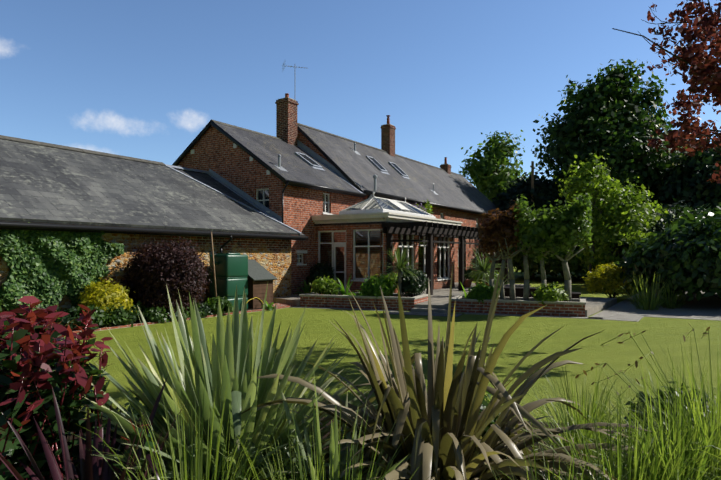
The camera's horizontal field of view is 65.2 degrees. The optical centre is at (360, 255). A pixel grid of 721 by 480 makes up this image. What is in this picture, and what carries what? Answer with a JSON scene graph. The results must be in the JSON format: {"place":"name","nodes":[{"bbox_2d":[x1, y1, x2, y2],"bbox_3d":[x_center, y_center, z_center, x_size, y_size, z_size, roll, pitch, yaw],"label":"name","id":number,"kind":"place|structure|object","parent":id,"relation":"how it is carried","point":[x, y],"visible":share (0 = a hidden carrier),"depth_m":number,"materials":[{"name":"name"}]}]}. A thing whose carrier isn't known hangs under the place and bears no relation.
{"place":"outdoors","nodes":[
{"label":"outdoors","id":0,"kind":"place"},
{"bbox_2d":[0,296,150,479],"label":"photinia shrub","id":1,"kind":"object","parent":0,"point":[24,366],"depth_m":3.39,"materials":[{"name":"red plant"}]},
{"bbox_2d":[0,305,155,479],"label":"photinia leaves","id":2,"kind":"object","parent":1,"relation":"attached to","point":[13,450],"visible":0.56,"depth_m":3.34,"materials":[{"name":"plant"}]},
{"bbox_2d":[0,221,290,325],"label":"stone wall","id":3,"kind":"structure","parent":0,"point":[272,256],"depth_m":17.64,"materials":[{"name":"beige stone"}]},
{"bbox_2d":[0,222,124,317],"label":"ivy on barn wall","id":4,"kind":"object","parent":3,"relation":"attached to","point":[31,258],"visible":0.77,"depth_m":13.18,"materials":[{"name":"green plant"}]},
{"bbox_2d":[0,138,304,235],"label":"barn roof","id":5,"kind":"structure","parent":3,"relation":"on","point":[42,184],"depth_m":16.64,"materials":[{"name":"grey stone"}]},
{"bbox_2d":[0,135,165,165],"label":"barn ridge tiles","id":6,"kind":"object","parent":5,"relation":"on","point":[71,148],"visible":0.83,"depth_m":18.42,"materials":[{"name":"grey tile"}]},
{"bbox_2d":[164,164,301,233],"bbox_3d":[-4.775,-2.221,22.198,5.348,2.815,2.194,0,0,5],"label":"barn lead flashing","id":7,"kind":"object","parent":5,"relation":"on","point":[272,215],"visible":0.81,"depth_m":21.88,"materials":[{"name":"grey metal"}]},
{"bbox_2d":[0,221,307,252],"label":"gutter","id":8,"kind":"object","parent":3,"relation":"attached to","point":[61,227],"visible":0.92,"depth_m":14.93,"materials":[{"name":"black plastic"}]},
{"bbox_2d":[47,307,265,330],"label":"border soil","id":9,"kind":"structure","parent":0,"point":[137,321],"depth_m":14.06,"materials":[{"name":"brown soil"}]},
{"bbox_2d":[52,306,84,328],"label":"border plant leaves","id":10,"kind":"object","parent":9,"relation":"on","point":[65,320],"visible":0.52,"depth_m":12.47,"materials":[{"name":"green plant"}]},
{"bbox_2d":[70,305,110,328],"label":"border plant leaves","id":11,"kind":"object","parent":9,"relation":"on","point":[97,317],"visible":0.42,"depth_m":12.75,"materials":[{"name":"green plant"}]},
{"bbox_2d":[76,277,136,315],"bbox_3d":[-6.248,1.115,13.802,1.498,1.202,1.480,0,0,32],"label":"golden shrub","id":12,"kind":"object","parent":9,"relation":"on","point":[97,294],"visible":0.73,"depth_m":13.46,"materials":[{"name":"yellow plant"}]},
{"bbox_2d":[102,303,135,326],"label":"border plant leaves","id":13,"kind":"object","parent":9,"relation":"on","point":[123,318],"visible":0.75,"depth_m":13.23,"materials":[{"name":"green plant"}]},
{"bbox_2d":[132,301,148,322],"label":"border plant leaves","id":14,"kind":"object","parent":9,"relation":"on","point":[142,309],"visible":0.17,"depth_m":14.12,"materials":[{"name":"green plant"}]},
{"bbox_2d":[143,303,168,322],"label":"border plant leaves","id":15,"kind":"object","parent":9,"relation":"on","point":[154,314],"visible":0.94,"depth_m":14.13,"materials":[{"name":"green plant"}]},
{"bbox_2d":[120,236,214,317],"bbox_3d":[-5.136,0.553,15.310,2.421,2.327,2.475,0,0,32],"label":"purple bush","id":16,"kind":"object","parent":9,"relation":"on","point":[151,272],"depth_m":14.60,"materials":[{"name":"purple plant"}]},
{"bbox_2d":[160,304,182,321],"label":"border plant leaves","id":17,"kind":"object","parent":9,"relation":"on","point":[168,317],"visible":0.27,"depth_m":14.45,"materials":[{"name":"green plant"}]},
{"bbox_2d":[163,304,190,319],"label":"border plant leaves","id":18,"kind":"object","parent":9,"relation":"on","point":[187,314],"visible":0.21,"depth_m":14.77,"materials":[{"name":"green plant"}]},
{"bbox_2d":[186,303,209,317],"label":"border plant leaves","id":19,"kind":"object","parent":9,"relation":"on","point":[199,309],"visible":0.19,"depth_m":15.23,"materials":[{"name":"green plant"}]},
{"bbox_2d":[196,302,212,317],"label":"border plant leaves","id":20,"kind":"object","parent":9,"relation":"on","point":[204,307],"visible":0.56,"depth_m":15.44,"materials":[{"name":"green plant"}]},
{"bbox_2d":[211,232,216,296],"bbox_3d":[-4.227,0.501,16.288,0.280,2.405,0.056,0,0,26],"label":"bean pole","id":21,"kind":"object","parent":9,"relation":"on","point":[213,266],"visible":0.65,"depth_m":16.28,"materials":[{"name":"brown wood"}]},
{"bbox_2d":[205,296,232,314],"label":"border plant leaves","id":22,"kind":"object","parent":9,"relation":"on","point":[225,304],"visible":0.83,"depth_m":15.93,"materials":[{"name":"green plant"}]},
{"bbox_2d":[209,253,247,309],"bbox_3d":[-4.096,0.806,17.369,0.870,1.790,1.156,0,0,32],"label":"water tank","id":23,"kind":"object","parent":9,"relation":"on","point":[231,271],"visible":0.73,"depth_m":17.12,"materials":[{"name":"green plastic"}]},
{"bbox_2d":[247,276,272,308],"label":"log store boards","id":24,"kind":"object","parent":9,"relation":"on","point":[257,289],"visible":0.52,"depth_m":17.94,"materials":[{"name":"brown wood"}]},
{"bbox_2d":[248,260,276,280],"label":"shed roof","id":25,"kind":"structure","parent":24,"relation":"on","point":[257,271],"depth_m":18.30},
{"bbox_2d":[261,301,273,310],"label":"small plant","id":26,"kind":"object","parent":9,"relation":"on","point":[269,307],"visible":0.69,"depth_m":17.65,"materials":[{"name":"green plant"}]},
{"bbox_2d":[272,303,296,307],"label":"brick path paving","id":27,"kind":"structure","parent":0,"point":[284,305],"depth_m":18.70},
{"bbox_2d":[176,125,501,294],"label":"house walls","id":28,"kind":"structure","parent":0,"point":[216,151],"depth_m":23.09,"materials":[{"name":"red brick"}]},
{"bbox_2d":[178,143,478,266],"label":"house window frames","id":29,"kind":"structure","parent":28,"relation":"in","point":[268,172],"depth_m":22.43,"materials":[{"name":"white wood"}]},
{"bbox_2d":[177,122,497,214],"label":"house roof","id":30,"kind":"structure","parent":28,"relation":"on","point":[451,189],"depth_m":29.25,"materials":[{"name":"grey tile"}]},
{"bbox_2d":[297,139,362,192],"bbox_3d":[-1.596,-4.328,26.678,3.998,2.982,0.315,0,0,32],"label":"house lead flashing","id":31,"kind":"object","parent":30,"relation":"on","point":[318,158],"visible":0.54,"depth_m":26.88,"materials":[{"name":"grey metal"}]},
{"bbox_2d":[211,119,463,176],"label":"house ridge tiles","id":32,"kind":"object","parent":30,"relation":"on","point":[237,127],"visible":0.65,"depth_m":28.98,"materials":[{"name":"grey tile"}]},
{"bbox_2d":[294,152,410,179],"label":"skylight frames","id":33,"kind":"structure","parent":30,"relation":"in","point":[385,171],"depth_m":30.73,"materials":[{"name":"grey metal"}]},
{"bbox_2d":[299,154,405,174],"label":"skylights","id":34,"kind":"object","parent":33,"relation":"in","point":[314,163],"visible":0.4,"depth_m":31.02,"materials":[{"name":"grey glass"}]},
{"bbox_2d":[273,143,437,199],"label":"roof vent pipes","id":35,"kind":"object","parent":30,"relation":"on","point":[281,168],"visible":0.81,"depth_m":26.26,"materials":[{"name":"grey metal"}]},
{"bbox_2d":[275,97,451,173],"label":"chimneys","id":36,"kind":"object","parent":30,"relation":"on","point":[286,119],"visible":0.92,"depth_m":27.16,"materials":[{"name":"brown brick"}]},
{"bbox_2d":[285,93,446,163],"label":"house chimney pots","id":37,"kind":"object","parent":36,"relation":"on","point":[388,122],"visible":0.9,"depth_m":35.73,"materials":[{"name":"brown ceramic"}]},
{"bbox_2d":[172,120,504,222],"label":"house gutters","id":38,"kind":"object","parent":28,"relation":"attached to","point":[281,177],"visible":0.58,"depth_m":24.14,"materials":[{"name":"metal"}]},
{"bbox_2d":[409,199,432,214],"bbox_3d":[3.261,-2.098,30.774,1.136,2.044,2.849,0,0,32],"label":"wisteria","id":39,"kind":"object","parent":28,"relation":"attached to","point":[428,206],"depth_m":30.95,"materials":[{"name":"green plant"}]},
{"bbox_2d":[0,0,720,186],"label":"sky","id":40,"kind":"structure","parent":0,"point":[141,79],"materials":[{"name":"blue"}]},
{"bbox_2d":[62,417,667,479],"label":"bed soil","id":41,"kind":"structure","parent":0,"point":[324,436],"depth_m":5.18,"materials":[{"name":"brown soil"}]},
{"bbox_2d":[0,318,82,386],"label":"shrub","id":42,"kind":"object","parent":41,"relation":"on","point":[6,323],"depth_m":5.43,"materials":[{"name":"brown plant"}]},
{"bbox_2d":[0,376,222,479],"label":"purple phormium","id":43,"kind":"object","parent":41,"relation":"on","point":[95,468],"visible":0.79,"depth_m":3.12,"materials":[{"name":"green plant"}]},
{"bbox_2d":[75,391,150,460],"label":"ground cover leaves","id":44,"kind":"object","parent":41,"relation":"on","point":[135,413],"visible":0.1,"depth_m":4.60,"materials":[{"name":"green plant"}]},
{"bbox_2d":[67,376,312,479],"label":"ornamental grass","id":45,"kind":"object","parent":41,"relation":"on","point":[197,474],"depth_m":2.98,"materials":[{"name":"green plant"}]},
{"bbox_2d":[72,284,379,479],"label":"phormium plant","id":46,"kind":"object","parent":41,"relation":"on","point":[238,362],"visible":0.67,"depth_m":3.69,"materials":[{"name":"green plant"}]},
{"bbox_2d":[206,397,410,479],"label":"ornamental grass","id":47,"kind":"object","parent":41,"relation":"on","point":[278,465],"depth_m":3.20,"materials":[{"name":"green plant"}]},
{"bbox_2d":[216,403,443,479],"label":"ornamental grass","id":48,"kind":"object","parent":41,"relation":"on","point":[316,476],"depth_m":2.75,"materials":[{"name":"green plant"}]},
{"bbox_2d":[247,377,442,479],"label":"green phormium plant","id":49,"kind":"object","parent":41,"relation":"on","point":[344,454],"visible":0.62,"depth_m":3.28,"materials":[{"name":"green plant"}]},
{"bbox_2d":[230,266,655,479],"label":"phormium plant","id":50,"kind":"object","parent":41,"relation":"on","point":[458,446],"visible":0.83,"depth_m":3.43,"materials":[{"name":"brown plant"}]},
{"bbox_2d":[479,391,499,437],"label":"ground cover leaves","id":51,"kind":"object","parent":41,"relation":"on","point":[484,404],"visible":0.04,"depth_m":5.06,"materials":[{"name":"green plant"}]},
{"bbox_2d":[491,422,640,479],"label":"sedge","id":52,"kind":"object","parent":41,"relation":"on","point":[559,466],"visible":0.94,"depth_m":2.85,"materials":[{"name":"green plant"}]},
{"bbox_2d":[513,366,661,479],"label":"ornamental grass","id":53,"kind":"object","parent":41,"relation":"on","point":[580,419],"depth_m":4.41,"materials":[{"name":"green plant"}]},
{"bbox_2d":[498,388,720,479],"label":"sedge","id":54,"kind":"object","parent":41,"relation":"on","point":[637,474],"visible":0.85,"depth_m":3.21,"materials":[{"name":"green plant"}]},
{"bbox_2d":[547,348,720,479],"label":"ornamental grass","id":55,"kind":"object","parent":41,"relation":"on","point":[678,437],"depth_m":3.41,"materials":[{"name":"green plant"}]},
{"bbox_2d":[568,336,720,479],"bbox_3d":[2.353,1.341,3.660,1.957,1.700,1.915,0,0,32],"label":"ornamental grass","id":56,"kind":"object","parent":41,"relation":"on","point":[718,414],"depth_m":3.63,"materials":[{"name":"green plant"}]},
{"bbox_2d":[580,328,713,451],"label":"grass seed stalks","id":57,"kind":"object","parent":41,"relation":"on","point":[664,380],"visible":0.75,"depth_m":3.81,"materials":[{"name":"green plant"}]},
{"bbox_2d":[575,324,709,394],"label":"grass seed heads","id":58,"kind":"object","parent":57,"relation":"attached to","point":[636,365],"visible":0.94,"depth_m":3.85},
{"bbox_2d":[621,378,714,444],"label":"ground cover leaves","id":59,"kind":"object","parent":41,"relation":"on","point":[662,396],"visible":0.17,"depth_m":4.96,"materials":[{"name":"green plant"}]},
{"bbox_2d":[660,419,720,478],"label":"sedge","id":60,"kind":"object","parent":41,"relation":"on","point":[702,454],"visible":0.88,"depth_m":2.81,"materials":[{"name":"green plant"}]},
{"bbox_2d":[258,190,477,264],"bbox_3d":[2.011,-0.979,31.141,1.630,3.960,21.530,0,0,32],"label":"windows","id":61,"kind":"structure","parent":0,"point":[266,196],"depth_m":22.14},
{"bbox_2d":[36,266,720,423],"bbox_3d":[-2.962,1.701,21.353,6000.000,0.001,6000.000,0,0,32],"label":"lawn","id":62,"kind":"structure","parent":0,"point":[527,335],"depth_m":10.56,"materials":[{"name":"green plant"}]},
{"bbox_2d":[73,307,283,332],"bbox_3d":[-9.858,1.691,6.585,0.100,0.080,27.650,0,0,32],"label":"lawn edging","id":63,"kind":"object","parent":62,"relation":"on","point":[134,325],"visible":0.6,"depth_m":13.93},
{"bbox_2d":[305,261,334,284],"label":"shrub","id":64,"kind":"object","parent":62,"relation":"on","point":[322,269],"depth_m":22.32,"materials":[{"name":"green plant"}]},
{"bbox_2d":[316,224,454,291],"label":"orangery brick walls","id":65,"kind":"structure","parent":62,"relation":"on","point":[356,285],"depth_m":22.89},
{"bbox_2d":[318,229,450,291],"bbox_3d":[2.011,0.231,23.757,2.911,2.540,7.036,0,0,59],"label":"window frame","id":66,"kind":"object","parent":65,"relation":"in","point":[343,244],"visible":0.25,"depth_m":22.72,"materials":[{"name":"white wood"}]},
{"bbox_2d":[320,231,447,287],"bbox_3d":[1.945,0.231,23.764,2.719,2.475,6.846,0,0,59],"label":"window glass","id":67,"kind":"object","parent":66,"relation":"in","point":[422,237],"visible":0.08,"depth_m":22.94,"materials":[{"name":"clear glass"}]},
{"bbox_2d":[311,212,462,225],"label":"orangery roof fascia","id":68,"kind":"structure","parent":65,"relation":"on","point":[362,217],"depth_m":22.20,"materials":[{"name":"white wood"}]},
{"bbox_2d":[314,221,396,225],"bbox_3d":[1.373,-1.259,25.068,3.400,0.080,6.880,0,0,32],"label":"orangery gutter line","id":69,"kind":"object","parent":68,"relation":"attached to","point":[356,223],"visible":0.36,"depth_m":22.04,"materials":[{"name":"white plastic"}]},
{"bbox_2d":[339,191,435,217],"bbox_3d":[1.331,-2.184,25.094,2.120,1.110,5.020,0,0,32],"label":"orangery lantern frame","id":70,"kind":"object","parent":68,"relation":"on","point":[395,203],"visible":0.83,"depth_m":23.85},
{"bbox_2d":[346,198,428,214],"bbox_3d":[1.331,-2.164,25.094,2.000,0.630,4.900,0,0,32],"label":"orangery lantern glass","id":71,"kind":"object","parent":70,"relation":"in","point":[383,205],"depth_m":24.12,"materials":[{"name":"clear glass"}]},
{"bbox_2d":[459,130,530,201],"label":"willow tree","id":72,"kind":"object","parent":62,"relation":"on","point":[488,183],"depth_m":50.29,"materials":[{"name":"green plant"}]},
{"bbox_2d":[492,171,571,276],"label":"conifer tree","id":73,"kind":"object","parent":62,"relation":"on","point":[544,192],"depth_m":42.87,"materials":[{"name":"green plant"}]},
{"bbox_2d":[530,161,534,277],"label":"utility pole","id":74,"kind":"object","parent":62,"relation":"on","point":[532,177],"visible":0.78,"depth_m":42.26,"materials":[{"name":"wood"}]},
{"bbox_2d":[509,227,610,280],"bbox_3d":[15.097,-0.502,38.142,10.432,4.446,7.923,0,0,32],"label":"hedge","id":75,"kind":"object","parent":62,"relation":"on","point":[574,263],"depth_m":36.60,"materials":[{"name":"green plant"}]},
{"bbox_2d":[553,153,633,272],"bbox_3d":[11.588,-1.761,28.335,3.800,6.930,3.445,0,0,32],"label":"young lime tree","id":76,"kind":"object","parent":62,"relation":"on","point":[589,179],"depth_m":28.07,"materials":[{"name":"green plant"}]},
{"bbox_2d":[581,262,636,297],"bbox_3d":[9.753,0.955,21.871,2.084,1.521,2.302,0,0,32],"label":"bush","id":77,"kind":"object","parent":62,"relation":"on","point":[608,274],"depth_m":21.40,"materials":[{"name":"yellow plant"}]},
{"bbox_2d":[531,56,697,216],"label":"horse chestnut tree","id":78,"kind":"object","parent":62,"relation":"on","point":[565,135],"depth_m":43.40,"materials":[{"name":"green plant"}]},
{"bbox_2d":[572,177,682,270],"bbox_3d":[13.516,-1.181,28.906,6.648,5.771,6.239,0,0,32],"label":"tree","id":79,"kind":"object","parent":62,"relation":"on","point":[638,217],"depth_m":27.76,"materials":[{"name":"green plant"}]},
{"bbox_2d":[607,140,716,215],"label":"copper beech tree","id":80,"kind":"object","parent":62,"relation":"on","point":[686,154],"depth_m":51.77,"materials":[{"name":"red plant"}]},
{"bbox_2d":[364,268,419,277],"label":"orangery chairs","id":81,"kind":"object","parent":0,"point":[376,271],"depth_m":24.83,"materials":[{"name":"brown wood"}]},
{"bbox_2d":[273,282,616,316],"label":"patio paving","id":82,"kind":"structure","parent":0,"point":[440,302],"depth_m":18.49,"materials":[{"name":"grey stone"}]},
{"bbox_2d":[294,280,312,295],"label":"fern","id":83,"kind":"object","parent":82,"relation":"on","point":[306,288],"visible":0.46,"depth_m":21.52,"materials":[{"name":"green plant"}]},
{"bbox_2d":[394,280,488,292],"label":"patio terracotta pots","id":84,"kind":"object","parent":82,"relation":"on","point":[467,283],"visible":0.27,"depth_m":26.74,"materials":[{"name":"brown ceramic"}]},
{"bbox_2d":[385,272,397,282],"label":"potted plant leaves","id":85,"kind":"object","parent":84,"relation":"on","point":[391,277],"visible":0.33,"depth_m":20.48,"materials":[{"name":"green plant"}]},
{"bbox_2d":[464,269,473,278],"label":"potted plant leaves","id":86,"kind":"object","parent":84,"relation":"on","point":[466,272],"visible":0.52,"depth_m":26.71,"materials":[{"name":"green plant"}]},
{"bbox_2d":[471,270,487,282],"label":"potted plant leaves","id":87,"kind":"object","parent":84,"relation":"on","point":[476,276],"visible":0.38,"depth_m":24.18,"materials":[{"name":"green plant"}]},
{"bbox_2d":[300,294,584,316],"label":"planter brick walls","id":88,"kind":"structure","parent":82,"relation":"on","point":[551,309],"depth_m":16.86,"materials":[{"name":"brown brick"}]},
{"bbox_2d":[299,292,585,303],"bbox_3d":[2.415,1.316,18.010,8.900,0.050,1.750,0,0,21],"label":"wall coping","id":89,"kind":"object","parent":88,"relation":"on","point":[456,298],"visible":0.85,"depth_m":17.43,"materials":[{"name":"grey stone"}]},
{"bbox_2d":[381,221,507,294],"bbox_3d":[4.534,0.131,25.535,1.880,2.740,11.350,0,0,32],"label":"pergola","id":90,"kind":"object","parent":82,"relation":"on","point":[430,231],"visible":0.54,"depth_m":21.82,"materials":[{"name":"black wood"}]},
{"bbox_2d":[463,246,508,283],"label":"cordyline plant","id":91,"kind":"object","parent":82,"relation":"on","point":[483,267],"depth_m":20.90,"materials":[{"name":"green plant"}]},
{"bbox_2d":[476,270,516,294],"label":"cordyline plant","id":92,"kind":"object","parent":82,"relation":"on","point":[495,279],"depth_m":19.09,"materials":[{"name":"green plant"}]},
{"bbox_2d":[499,286,580,298],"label":"patio timber boxes","id":93,"kind":"object","parent":82,"relation":"on","point":[519,292],"visible":0.25,"depth_m":17.91,"materials":[{"name":"brown wood"}]},
{"bbox_2d":[290,289,720,321],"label":"garden path","id":94,"kind":"structure","parent":0,"point":[709,308],"depth_m":17.11,"materials":[{"name":"grey concrete"}]},
{"bbox_2d":[615,272,678,310],"bbox_3d":[8.978,1.087,17.751,1.933,1.228,1.959,0,0,32],"label":"iris clump","id":95,"kind":"object","parent":94,"relation":"on","point":[645,301],"visible":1,"depth_m":17.52,"materials":[{"name":"green plant"}]},
{"bbox_2d":[650,278,702,308],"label":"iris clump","id":96,"kind":"object","parent":94,"relation":"on","point":[670,304],"visible":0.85,"depth_m":18.06,"materials":[{"name":"green plant"}]},
{"bbox_2d":[638,138,720,211],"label":"tree","id":97,"kind":"object","parent":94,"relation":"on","point":[686,181],"visible":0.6,"depth_m":38.78,"materials":[{"name":"green plant"}]},
{"bbox_2d":[672,202,720,294],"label":"laurel hedge","id":98,"kind":"object","parent":94,"relation":"on","point":[700,209],"depth_m":22.05,"materials":[{"name":"green plant"}]},
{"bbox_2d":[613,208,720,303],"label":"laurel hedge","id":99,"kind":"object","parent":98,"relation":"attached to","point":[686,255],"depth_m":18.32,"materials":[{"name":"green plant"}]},
{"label":"hedge stems","id":100,"kind":"object","parent":94,"relation":"on","visible":0},
{"bbox_2d":[608,198,705,264],"bbox_3d":[16.979,-0.688,31.010,6.706,4.815,13.919,0,0,32],"label":"hedge","id":101,"kind":"object","parent":100,"relation":"attached to","point":[673,209],"visible":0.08,"depth_m":28.16,"materials":[{"name":"green plant"}]},
{"bbox_2d":[612,0,720,183],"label":"copper tree","id":102,"kind":"object","parent":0,"point":[699,73],"depth_m":10.87,"materials":[{"name":"red plant"}]},
{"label":"planter soil","id":103,"kind":"structure","parent":0,"visible":0},
{"bbox_2d":[310,275,340,294],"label":"shrub","id":104,"kind":"object","parent":103,"relation":"on","point":[326,286],"depth_m":19.02,"materials":[{"name":"green plant"}]},
{"bbox_2d":[332,275,355,295],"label":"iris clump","id":105,"kind":"object","parent":103,"relation":"on","point":[342,289],"visible":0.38,"depth_m":19.05,"materials":[{"name":"green plant"}]},
{"bbox_2d":[359,274,398,297],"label":"shrub","id":106,"kind":"object","parent":103,"relation":"on","point":[374,284],"depth_m":18.03,"materials":[{"name":"green plant"}]},
{"bbox_2d":[376,244,420,296],"bbox_3d":[1.294,0.487,18.287,1.529,1.837,1.518,0,0,32],"label":"cordyline plant","id":107,"kind":"object","parent":103,"relation":"on","point":[399,263],"depth_m":18.23,"materials":[{"name":"green plant"}]},
{"bbox_2d":[394,269,430,296],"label":"shrub","id":108,"kind":"object","parent":103,"relation":"on","point":[411,285],"depth_m":18.33,"materials":[{"name":"green plant"}]},
{"bbox_2d":[459,282,467,298],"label":"fern","id":109,"kind":"object","parent":103,"relation":"on","point":[464,293],"visible":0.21,"depth_m":17.37,"materials":[{"name":"green plant"}]},
{"bbox_2d":[466,281,498,303],"bbox_3d":[3.737,1.231,17.036,0.981,0.967,1.168,0,0,32],"label":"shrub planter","id":110,"kind":"object","parent":103,"relation":"on","point":[479,292],"visible":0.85,"depth_m":16.73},
{"bbox_2d":[484,233,583,301],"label":"tree trunks","id":111,"kind":"object","parent":103,"relation":"on","point":[567,280],"visible":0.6,"depth_m":16.67,"materials":[{"name":"wood"}]},
{"bbox_2d":[477,200,520,262],"bbox_3d":[4.245,-0.712,17.075,1.454,1.882,1.636,0,0,32],"label":"tree","id":112,"kind":"object","parent":111,"relation":"attached to","point":[496,228],"visible":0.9,"depth_m":16.73,"materials":[{"name":"red plant"}]},
{"bbox_2d":[513,187,592,266],"bbox_3d":[5.666,-0.789,16.562,2.369,2.273,1.985,0,0,32],"label":"tree foliage","id":113,"kind":"object","parent":111,"relation":"attached to","point":[545,224],"visible":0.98,"depth_m":16.13,"materials":[{"name":"green plant"}]},
{"bbox_2d":[531,282,568,304],"bbox_3d":[5.515,1.227,16.376,1.067,0.974,1.306,0,0,32],"label":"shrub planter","id":114,"kind":"object","parent":103,"relation":"on","point":[553,292],"visible":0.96,"depth_m":16.08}
]}

